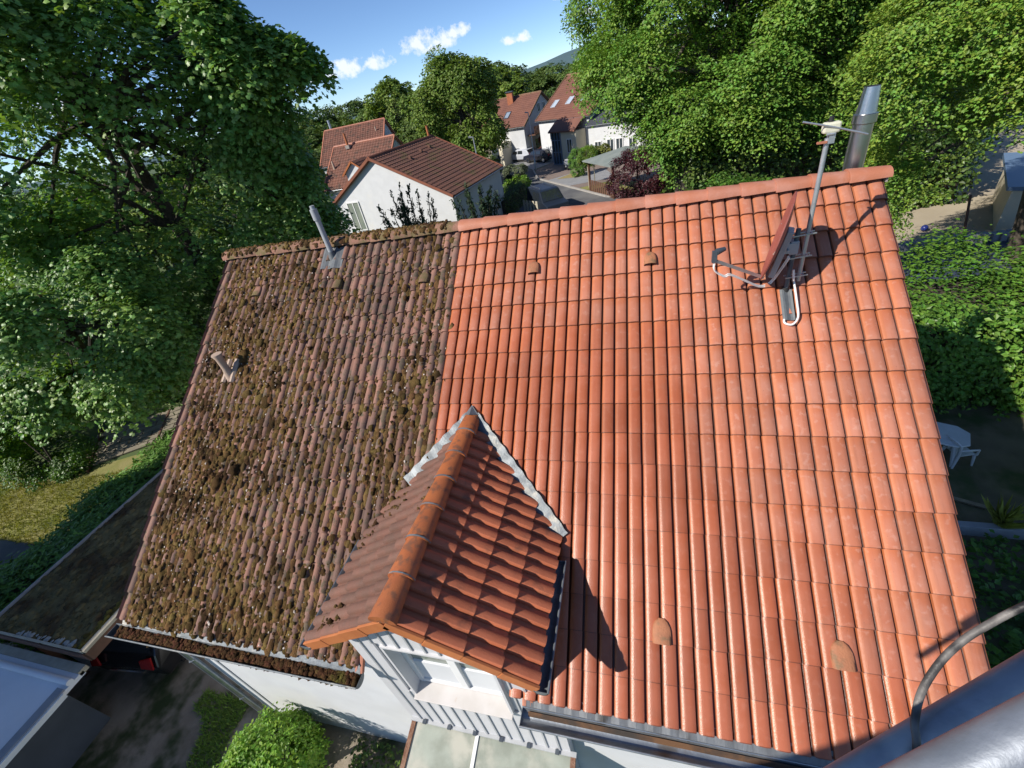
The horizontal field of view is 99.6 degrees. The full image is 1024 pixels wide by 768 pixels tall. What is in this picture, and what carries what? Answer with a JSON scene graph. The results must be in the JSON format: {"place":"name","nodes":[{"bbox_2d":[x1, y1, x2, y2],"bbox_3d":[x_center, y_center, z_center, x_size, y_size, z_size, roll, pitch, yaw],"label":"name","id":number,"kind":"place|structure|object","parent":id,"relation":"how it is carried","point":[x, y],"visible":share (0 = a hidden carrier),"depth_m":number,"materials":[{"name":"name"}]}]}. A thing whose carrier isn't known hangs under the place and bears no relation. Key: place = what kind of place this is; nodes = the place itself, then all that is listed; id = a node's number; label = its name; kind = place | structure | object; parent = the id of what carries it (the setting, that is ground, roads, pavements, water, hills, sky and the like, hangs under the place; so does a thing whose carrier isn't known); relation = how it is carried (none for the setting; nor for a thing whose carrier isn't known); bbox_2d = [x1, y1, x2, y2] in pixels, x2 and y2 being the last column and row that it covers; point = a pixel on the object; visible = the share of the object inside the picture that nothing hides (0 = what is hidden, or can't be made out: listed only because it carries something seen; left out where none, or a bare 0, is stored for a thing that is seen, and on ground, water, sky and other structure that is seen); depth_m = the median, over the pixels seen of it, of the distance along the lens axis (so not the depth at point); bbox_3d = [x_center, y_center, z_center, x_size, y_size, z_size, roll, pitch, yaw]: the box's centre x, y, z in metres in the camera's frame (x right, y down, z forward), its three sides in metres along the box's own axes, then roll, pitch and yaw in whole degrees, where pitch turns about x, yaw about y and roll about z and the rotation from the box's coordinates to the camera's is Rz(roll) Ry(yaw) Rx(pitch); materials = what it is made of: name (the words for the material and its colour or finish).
{"place":"outdoors","nodes":[
{"label":"outdoors","id":0,"kind":"place"},
{"bbox_2d":[0,643,110,767],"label":"garage","id":1,"kind":"structure","parent":0,"point":[46,721],"depth_m":7.67,"materials":[{"name":"concrete"}]},
{"bbox_2d":[0,452,156,545],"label":"lawn","id":2,"kind":"structure","parent":0,"point":[122,464],"depth_m":15.30,"materials":[{"name":"plant"}]},
{"bbox_2d":[75,406,181,470],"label":"slab path","id":3,"kind":"structure","parent":0,"point":[121,445],"depth_m":17.45,"materials":[{"name":"concrete"}]},
{"bbox_2d":[86,409,169,472],"bbox_3d":[-15.601,2.252,17.441,2.853,0.100,3.933,-22,36,-14],"label":"path edging","id":4,"kind":"object","parent":3,"relation":"on","point":[98,438],"visible":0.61,"depth_m":17.78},
{"bbox_2d":[0,641,405,767],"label":"ground","id":5,"kind":"structure","parent":0,"point":[153,722],"depth_m":8.49,"materials":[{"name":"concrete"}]},
{"bbox_2d":[0,469,162,675],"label":"carport","id":6,"kind":"object","parent":5,"relation":"on","point":[69,602],"visible":0.32,"depth_m":8.56,"materials":[{"name":"concrete"}]},
{"bbox_2d":[90,639,185,673],"bbox_3d":[-7.651,4.510,10.520,1.800,1.459,4.345,-4,35,12],"label":"parked car","id":7,"kind":"object","parent":5,"relation":"on","point":[119,655],"visible":0.16,"depth_m":8.80,"materials":[{"name":"black paint"}]},
{"bbox_2d":[185,688,248,767],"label":"grass","id":8,"kind":"structure","parent":5,"relation":"on","point":[220,715],"depth_m":8.26,"materials":[{"name":"plant"}]},
{"bbox_2d":[212,701,332,767],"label":"garden shrub","id":9,"kind":"object","parent":5,"relation":"on","point":[252,748],"visible":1,"depth_m":6.67,"materials":[{"name":"green plant"}]},
{"bbox_2d":[345,736,403,767],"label":"ground cover","id":10,"kind":"object","parent":5,"relation":"on","point":[388,754],"visible":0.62,"depth_m":7.33,"materials":[{"name":"green plant"}]},
{"bbox_2d":[3,46,582,196],"bbox_3d":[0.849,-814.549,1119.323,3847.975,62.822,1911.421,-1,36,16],"label":"hills","id":11,"kind":"structure","parent":0,"point":[566,57],"depth_m":1388.35,"materials":[{"name":"plant"}]},
{"bbox_2d":[320,117,397,173],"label":"house","id":12,"kind":"structure","parent":0,"point":[370,129],"depth_m":49.19,"materials":[{"name":"brown tile"}]},
{"bbox_2d":[323,133,403,201],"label":"house","id":13,"kind":"structure","parent":0,"point":[347,160],"depth_m":41.46,"materials":[{"name":"brown tile"}]},
{"bbox_2d":[0,0,761,185],"label":"sky","id":14,"kind":"structure","parent":0,"point":[366,41],"materials":[{"name":"blue"}]},
{"bbox_2d":[483,154,503,172],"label":"broad tree","id":15,"kind":"object","parent":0,"point":[492,157],"visible":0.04,"depth_m":40.19,"materials":[{"name":"green plant"}]},
{"bbox_2d":[0,42,1022,541],"bbox_3d":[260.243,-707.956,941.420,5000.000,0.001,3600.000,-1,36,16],"label":"ground","id":16,"kind":"structure","parent":0,"point":[94,432],"depth_m":18.80,"materials":[{"name":"plant"}]},
{"bbox_2d":[0,540,40,568],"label":"asphalt yard","id":17,"kind":"structure","parent":16,"relation":"on","point":[8,548],"depth_m":13.36,"materials":[{"name":"asphalt"}]},
{"bbox_2d":[0,384,57,470],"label":"garden shrub","id":18,"kind":"object","parent":16,"relation":"on","point":[17,447],"visible":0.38,"depth_m":16.40,"materials":[{"name":"green plant"}]},
{"bbox_2d":[0,186,90,246],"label":"broad tree","id":19,"kind":"object","parent":16,"relation":"on","point":[30,197],"visible":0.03,"depth_m":44.55,"materials":[{"name":"green plant"}]},
{"bbox_2d":[0,407,99,493],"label":"garden shrub","id":20,"kind":"object","parent":16,"relation":"on","point":[62,469],"visible":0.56,"depth_m":16.04,"materials":[{"name":"green plant"}]},
{"bbox_2d":[0,327,120,418],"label":"garden shrub","id":21,"kind":"object","parent":16,"relation":"on","point":[85,340],"visible":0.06,"depth_m":19.40,"materials":[{"name":"green plant"}]},
{"bbox_2d":[0,417,177,661],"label":"cypress hedge","id":22,"kind":"object","parent":16,"relation":"on","point":[106,499],"visible":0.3,"depth_m":10.95,"materials":[{"name":"green plant"}]},
{"bbox_2d":[0,244,201,446],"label":"maple tree","id":23,"kind":"object","parent":16,"relation":"on","point":[157,353],"visible":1,"depth_m":12.75,"materials":[{"name":"green plant"}]},
{"bbox_2d":[39,246,205,361],"bbox_3d":[-21.840,-4.090,24.669,7.362,6.835,7.783,-1,36,16],"label":"garden shrub","id":24,"kind":"object","parent":16,"relation":"on","point":[63,304],"depth_m":22.54,"materials":[{"name":"green plant"}]},
{"bbox_2d":[69,184,206,287],"bbox_3d":[-27.819,-11.018,33.149,9.088,8.061,8.161,-27,37,-19],"label":"broad tree","id":25,"kind":"object","parent":16,"relation":"on","point":[159,255],"visible":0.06,"depth_m":31.86,"materials":[{"name":"green plant"}]},
{"bbox_2d":[94,178,213,267],"bbox_3d":[-33.756,-14.629,40.168,10.658,8.081,9.886,-9,35,5],"label":"broad tree","id":26,"kind":"object","parent":16,"relation":"on","point":[172,185],"visible":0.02,"depth_m":38.28,"materials":[{"name":"green plant"}]},
{"bbox_2d":[115,313,209,407],"bbox_3d":[-15.106,-1.326,19.421,5.886,4.924,4.043,8,39,27],"label":"laurel shrub","id":27,"kind":"object","parent":16,"relation":"on","point":[183,393],"visible":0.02,"depth_m":18.96,"materials":[{"name":"green plant"}]},
{"bbox_2d":[0,0,362,336],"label":"maple tree","id":28,"kind":"object","parent":16,"relation":"on","point":[231,75],"visible":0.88,"depth_m":13.56,"materials":[{"name":"green plant"}]},
{"bbox_2d":[159,150,237,231],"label":"broad tree","id":29,"kind":"object","parent":16,"relation":"on","point":[195,181],"visible":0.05,"depth_m":46.47,"materials":[{"name":"green plant"}]},
{"bbox_2d":[184,280,218,351],"bbox_3d":[-11.533,-2.426,19.100,5.004,4.600,5.081,-1,36,16],"label":"laurel shrub","id":30,"kind":"object","parent":16,"relation":"on","point":[210,298],"visible":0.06,"depth_m":17.66,"materials":[{"name":"green plant"}]},
{"bbox_2d":[185,176,277,254],"bbox_3d":[-20.717,-12.195,33.256,7.920,7.311,8.115,3,37,22],"label":"broad tree","id":31,"kind":"object","parent":16,"relation":"on","point":[212,233],"visible":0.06,"depth_m":31.24,"materials":[{"name":"green plant"}]},
{"bbox_2d":[294,141,325,193],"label":"broad tree","id":32,"kind":"object","parent":16,"relation":"on","point":[316,153],"visible":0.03,"depth_m":52.72,"materials":[{"name":"green plant"}]},
{"bbox_2d":[302,121,341,157],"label":"tree","id":33,"kind":"object","parent":16,"relation":"on","point":[317,141],"visible":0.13,"depth_m":70.84,"materials":[{"name":"green plant"}]},
{"bbox_2d":[298,105,346,148],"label":"tree","id":34,"kind":"object","parent":16,"relation":"on","point":[323,120],"visible":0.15,"depth_m":78.51,"materials":[{"name":"green plant"}]},
{"bbox_2d":[320,98,365,123],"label":"tree","id":35,"kind":"object","parent":16,"relation":"on","point":[354,104],"visible":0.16,"depth_m":79.55,"materials":[{"name":"green plant"}]},
{"bbox_2d":[338,106,389,126],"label":"tree","id":36,"kind":"object","parent":16,"relation":"on","point":[356,112],"visible":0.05,"depth_m":76.33,"materials":[{"name":"green plant"}]},
{"bbox_2d":[346,103,404,131],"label":"tree","id":37,"kind":"object","parent":16,"relation":"on","point":[359,118],"visible":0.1,"depth_m":70.58,"materials":[{"name":"green plant"}]},
{"bbox_2d":[363,75,420,132],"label":"broad tree","id":38,"kind":"object","parent":16,"relation":"on","point":[391,88],"visible":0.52,"depth_m":63.96,"materials":[{"name":"green plant"}]},
{"bbox_2d":[372,81,422,121],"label":"tree","id":39,"kind":"object","parent":16,"relation":"on","point":[406,82],"visible":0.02,"depth_m":78.85,"materials":[{"name":"green plant"}]},
{"bbox_2d":[376,182,437,227],"bbox_3d":[-5.016,-7.847,23.368,2.433,5.917,2.798,16,44,35],"label":"conifer shrub","id":40,"kind":"object","parent":16,"relation":"on","point":[403,209],"visible":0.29,"depth_m":22.47,"materials":[{"name":"green plant"}]},
{"bbox_2d":[333,125,504,232],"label":"house","id":41,"kind":"structure","parent":16,"relation":"on","point":[441,171],"depth_m":29.85,"materials":[{"name":"paint"}]},
{"bbox_2d":[346,201,367,230],"bbox_3d":[-11.175,-12.086,31.238,1.100,2.000,0.060,4,38,23],"label":"window","id":42,"kind":"structure","parent":41,"relation":"in","point":[357,217],"depth_m":31.19,"materials":[{"name":"white glass"}]},
{"bbox_2d":[395,114,455,143],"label":"broad tree","id":43,"kind":"object","parent":16,"relation":"on","point":[406,135],"visible":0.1,"depth_m":47.97,"materials":[{"name":"green plant"}]},
{"bbox_2d":[422,96,469,136],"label":"tree","id":44,"kind":"object","parent":16,"relation":"on","point":[454,114],"visible":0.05,"depth_m":72.56,"materials":[{"name":"green plant"}]},
{"bbox_2d":[403,43,511,157],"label":"broad tree","id":45,"kind":"object","parent":16,"relation":"on","point":[446,77],"visible":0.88,"depth_m":42.15,"materials":[{"name":"green plant"}]},
{"bbox_2d":[449,183,500,220],"bbox_3d":[-2.005,-10.073,26.709,2.928,4.646,2.431,-1,36,16],"label":"conifer shrub","id":46,"kind":"object","parent":16,"relation":"on","point":[486,208],"visible":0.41,"depth_m":26.11,"materials":[{"name":"green plant"}]},
{"bbox_2d":[466,60,517,96],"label":"tree","id":47,"kind":"object","parent":16,"relation":"on","point":[500,63],"visible":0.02,"depth_m":79.64,"materials":[{"name":"green plant"}]},
{"bbox_2d":[457,64,530,134],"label":"broad tree","id":48,"kind":"object","parent":16,"relation":"on","point":[514,83],"visible":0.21,"depth_m":62.61,"materials":[{"name":"green plant"}]},
{"bbox_2d":[499,179,528,214],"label":"hedge","id":49,"kind":"object","parent":16,"relation":"on","point":[515,196],"visible":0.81,"depth_m":36.39,"materials":[{"name":"green plant"}]},
{"bbox_2d":[480,90,548,165],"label":"house","id":50,"kind":"structure","parent":16,"relation":"on","point":[513,109],"depth_m":56.32,"materials":[{"name":"tile"}]},
{"bbox_2d":[502,163,528,178],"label":"garden shrub","id":51,"kind":"object","parent":16,"relation":"on","point":[507,170],"visible":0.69,"depth_m":44.35,"materials":[{"name":"green plant"}]},
{"bbox_2d":[503,174,531,192],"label":"garden shrub","id":52,"kind":"object","parent":16,"relation":"on","point":[524,177],"visible":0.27,"depth_m":40.05,"materials":[{"name":"green plant"}]},
{"bbox_2d":[507,63,544,91],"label":"tree","id":53,"kind":"object","parent":16,"relation":"on","point":[525,74],"visible":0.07,"depth_m":80.10,"materials":[{"name":"green plant"}]},
{"bbox_2d":[511,161,553,168],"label":"forecourt","id":54,"kind":"structure","parent":16,"relation":"on","point":[530,165],"depth_m":53.72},
{"bbox_2d":[511,147,535,161],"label":"parked car","id":55,"kind":"object","parent":54,"relation":"on","point":[518,155],"visible":0.48,"depth_m":56.37,"materials":[{"name":"silver metal"}]},
{"bbox_2d":[523,148,551,162],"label":"parked car","id":56,"kind":"object","parent":54,"relation":"on","point":[543,155],"visible":0.82,"depth_m":53.31,"materials":[{"name":"grey paint"}]},
{"bbox_2d":[154,53,928,177],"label":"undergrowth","id":57,"kind":"object","parent":16,"relation":"on","point":[548,93],"depth_m":68.59,"materials":[{"name":"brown plant"}]},
{"bbox_2d":[524,60,567,88],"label":"tree","id":58,"kind":"object","parent":16,"relation":"on","point":[543,70],"visible":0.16,"depth_m":81.66,"materials":[{"name":"green plant"}]},
{"bbox_2d":[104,165,989,767],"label":"house","id":59,"kind":"structure","parent":16,"relation":"on","point":[630,483],"depth_m":4.89,"materials":[{"name":"tile"}]},
{"bbox_2d":[400,716,576,767],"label":"glass canopy","id":60,"kind":"object","parent":59,"relation":"attached to","point":[433,744],"visible":1,"depth_m":5.54,"materials":[{"name":"glass"}]},
{"bbox_2d":[711,191,801,325],"bbox_3d":[2.745,-1.281,4.598,1.040,1.310,0.671,-24,36,-16],"label":"satellite dish","id":61,"kind":"object","parent":59,"relation":"on","point":[783,242],"visible":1,"depth_m":4.72,"materials":[{"name":"metal"}]},
{"bbox_2d":[783,116,868,280],"bbox_3d":[3.092,-1.802,4.392,0.566,1.608,0.125,-5,35,10],"label":"roof antenna","id":62,"kind":"object","parent":61,"relation":"attached to","point":[831,127],"visible":0.98,"depth_m":4.23,"materials":[{"name":"grey metal"}]},
{"bbox_2d":[842,84,881,170],"bbox_3d":[4.538,-1.291,6.352,0.244,5.170,0.244,-1,36,16],"label":"steel flue","id":63,"kind":"object","parent":59,"relation":"attached to","point":[865,117],"visible":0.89,"depth_m":5.06,"materials":[{"name":"silver metal"}]},
{"bbox_2d":[527,67,574,98],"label":"tree","id":64,"kind":"object","parent":16,"relation":"on","point":[549,81],"visible":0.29,"depth_m":73.39,"materials":[{"name":"green plant"}]},
{"bbox_2d":[557,63,581,83],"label":"tree","id":65,"kind":"object","parent":16,"relation":"on","point":[568,65],"visible":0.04,"depth_m":82.41,"materials":[{"name":"green plant"}]},
{"bbox_2d":[558,172,587,178],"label":"dry verge","id":66,"kind":"structure","parent":16,"relation":"on","point":[569,176],"depth_m":43.98,"materials":[{"name":"beige plant"}]},
{"bbox_2d":[567,147,586,177],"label":"thuja","id":67,"kind":"object","parent":66,"relation":"on","point":[573,163],"visible":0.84,"depth_m":42.13,"materials":[{"name":"green plant"}]},
{"bbox_2d":[532,169,616,196],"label":"kerb","id":68,"kind":"structure","parent":16,"relation":"on","point":[588,191],"depth_m":39.49,"materials":[{"name":"concrete"}]},
{"bbox_2d":[535,72,627,164],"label":"house","id":69,"kind":"structure","parent":16,"relation":"on","point":[563,131],"depth_m":49.33,"materials":[{"name":"tile"}]},
{"bbox_2d":[566,139,572,152],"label":"window","id":70,"kind":"structure","parent":69,"relation":"in","point":[568,141],"depth_m":48.17,"materials":[{"name":"grey glass"}]},
{"bbox_2d":[535,162,661,189],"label":"pavement drive","id":71,"kind":"structure","parent":16,"relation":"on","point":[550,171],"depth_m":45.10,"materials":[{"name":"concrete"}]},
{"bbox_2d":[596,142,610,154],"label":"garden shrub","id":72,"kind":"object","parent":16,"relation":"on","point":[601,149],"visible":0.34,"depth_m":46.16,"materials":[{"name":"green plant"}]},
{"bbox_2d":[582,146,638,198],"bbox_3d":[9.248,-17.571,35.128,5.325,3.150,4.931,-18,35,-9],"label":"carport","id":73,"kind":"object","parent":16,"relation":"on","point":[604,159],"visible":0.54,"depth_m":34.57,"materials":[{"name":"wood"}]},
{"bbox_2d":[559,0,674,180],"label":"lime tree","id":74,"kind":"object","parent":16,"relation":"on","point":[577,13],"visible":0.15,"depth_m":27.02,"materials":[{"name":"green plant"}]},
{"bbox_2d":[604,145,674,198],"bbox_3d":[9.389,-15.019,31.306,5.698,4.148,4.161,-1,36,16],"label":"copper shrub","id":75,"kind":"object","parent":16,"relation":"on","point":[652,187],"visible":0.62,"depth_m":30.76,"materials":[{"name":"purple plant"}]},
{"bbox_2d":[585,99,699,150],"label":"house","id":76,"kind":"structure","parent":16,"relation":"on","point":[597,134],"depth_m":45.72,"materials":[{"name":"paint"}]},
{"bbox_2d":[616,137,622,148],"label":"window","id":77,"kind":"structure","parent":76,"relation":"in","point":[619,141],"depth_m":45.46,"materials":[{"name":"white glass"}]},
{"bbox_2d":[704,169,774,188],"bbox_3d":[8.834,-6.335,18.054,4.356,4.548,3.952,-1,36,16],"label":"garden shrub","id":78,"kind":"object","parent":16,"relation":"on","point":[732,181],"visible":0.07,"depth_m":17.08,"materials":[{"name":"green plant"}]},
{"bbox_2d":[562,0,937,190],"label":"lime tree","id":79,"kind":"object","parent":16,"relation":"on","point":[746,61],"visible":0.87,"depth_m":19.24,"materials":[{"name":"green plant"}]},
{"bbox_2d":[660,82,1005,211],"bbox_3d":[15.520,-11.203,22.239,14.636,5.458,4.162,-8,35,6],"label":"shrub hedge","id":80,"kind":"object","parent":16,"relation":"on","point":[773,165],"visible":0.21,"depth_m":20.85,"materials":[{"name":"green plant"}]},
{"bbox_2d":[755,0,1013,124],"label":"lime tree","id":81,"kind":"object","parent":16,"relation":"on","point":[887,97],"visible":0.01,"depth_m":24.33,"materials":[{"name":"green plant"}]},
{"bbox_2d":[825,0,1023,263],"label":"lime tree","id":82,"kind":"object","parent":16,"relation":"on","point":[914,24],"visible":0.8,"depth_m":11.07,"materials":[{"name":"green plant"}]},
{"bbox_2d":[897,229,1011,251],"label":"retaining wall","id":83,"kind":"structure","parent":16,"relation":"on","point":[904,247],"depth_m":17.53,"materials":[{"name":"concrete"}]},
{"bbox_2d":[893,112,1023,242],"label":"yard","id":84,"kind":"structure","parent":16,"relation":"on","point":[980,217],"depth_m":21.33,"materials":[{"name":"concrete"}]},
{"bbox_2d":[899,240,1022,283],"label":"blue cover","id":85,"kind":"object","parent":84,"relation":"on","point":[1003,244],"visible":0.1,"depth_m":16.84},
{"bbox_2d":[963,195,971,228],"bbox_3d":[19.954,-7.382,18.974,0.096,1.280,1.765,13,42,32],"label":"post","id":86,"kind":"object","parent":84,"relation":"on","point":[967,211],"visible":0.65,"depth_m":18.98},
{"bbox_2d":[993,152,1023,231],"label":"outbuilding","id":87,"kind":"structure","parent":84,"relation":"on","point":[1007,193],"depth_m":18.37,"materials":[{"name":"blue"}]},
{"bbox_2d":[500,165,620,212],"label":"road","id":88,"kind":"structure","parent":0,"point":[574,197],"depth_m":37.08,"materials":[{"name":"asphalt"}]},
{"bbox_2d":[523,200,538,211],"bbox_3d":[1.595,-13.908,33.961,0.196,1.300,2.198,-33,40,-27],"label":"fence","id":89,"kind":"object","parent":88,"relation":"on","point":[531,204],"visible":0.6,"depth_m":34.07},
{"bbox_2d":[527,182,569,210],"bbox_3d":[2.737,-14.304,33.563,1.865,1.953,4.380,-19,35,-10],"label":"parked car","id":90,"kind":"object","parent":88,"relation":"on","point":[544,195],"visible":0.69,"depth_m":32.58,"materials":[{"name":"black paint"}]},
{"bbox_2d":[549,169,610,185],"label":"grey driveway","id":91,"kind":"structure","parent":0,"point":[602,174],"depth_m":42.14,"materials":[{"name":"concrete"}]},
{"bbox_2d":[581,181,643,192],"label":"verge lawn","id":92,"kind":"structure","parent":0,"point":[620,186],"depth_m":37.23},
{"bbox_2d":[576,144,597,171],"bbox_3d":[6.768,-19.184,37.977,1.816,3.421,2.055,-23,36,-15],"label":"sapling","id":93,"kind":"object","parent":92,"relation":"on","point":[591,149],"visible":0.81,"depth_m":37.36,"materials":[{"name":"green plant"}]},
{"bbox_2d":[823,601,1023,767],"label":"lift basket","id":94,"kind":"object","parent":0,"point":[977,722],"visible":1,"depth_m":0.74,"materials":[{"name":"metal"}]},
{"bbox_2d":[932,393,1023,664],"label":"garden ground","id":95,"kind":"structure","parent":0,"point":[994,473],"depth_m":9.58,"materials":[{"name":"plant"}]},
{"bbox_2d":[937,422,970,466],"bbox_3d":[9.807,1.348,10.232,1.290,0.666,0.774,17,44,36],"label":"garden table","id":96,"kind":"object","parent":95,"relation":"on","point":[960,436],"visible":0.46,"depth_m":9.80,"materials":[{"name":"white plastic"}]},
{"bbox_2d":[898,218,1023,416],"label":"ivy hedge","id":97,"kind":"object","parent":95,"relation":"on","point":[970,333],"visible":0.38,"depth_m":10.73,"materials":[{"name":"green plant"}]},
{"bbox_2d":[942,434,980,468],"bbox_3d":[10.166,1.489,9.841,0.520,0.746,0.476,-10,35,4],"label":"garden chair","id":98,"kind":"object","parent":95,"relation":"on","point":[962,451],"visible":0.72,"depth_m":9.73,"materials":[{"name":"white plastic"}]},
{"bbox_2d":[953,496,986,508],"bbox_3d":[9.207,2.381,9.457,1.635,0.040,0.090,16,43,35],"label":"plank","id":99,"kind":"object","parent":95,"relation":"on","point":[971,503],"visible":0.21,"depth_m":9.12,"materials":[{"name":"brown wood"}]},
{"bbox_2d":[957,521,1023,539],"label":"garden wall","id":100,"kind":"structure","parent":95,"relation":"on","point":[969,528],"depth_m":8.48,"materials":[{"name":"concrete"}]},
{"bbox_2d":[981,494,1023,528],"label":"grass tuft","id":101,"kind":"object","parent":100,"relation":"on","point":[1001,518],"visible":1,"depth_m":8.28,"materials":[{"name":"plant"}]},
{"bbox_2d":[962,529,1023,667],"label":"ground cover","id":102,"kind":"object","parent":95,"relation":"on","point":[1018,595],"visible":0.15,"depth_m":7.81,"materials":[{"name":"green plant"}]},
{"bbox_2d":[984,625,1023,668],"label":"fern","id":103,"kind":"object","parent":102,"relation":"on","point":[1015,643],"visible":0.19,"depth_m":6.79,"materials":[{"name":"green plant"}]},
{"bbox_2d":[996,296,1023,421],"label":"creeper hedge","id":104,"kind":"object","parent":95,"relation":"on","point":[1009,408],"visible":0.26,"depth_m":10.67,"materials":[{"name":"green plant"}]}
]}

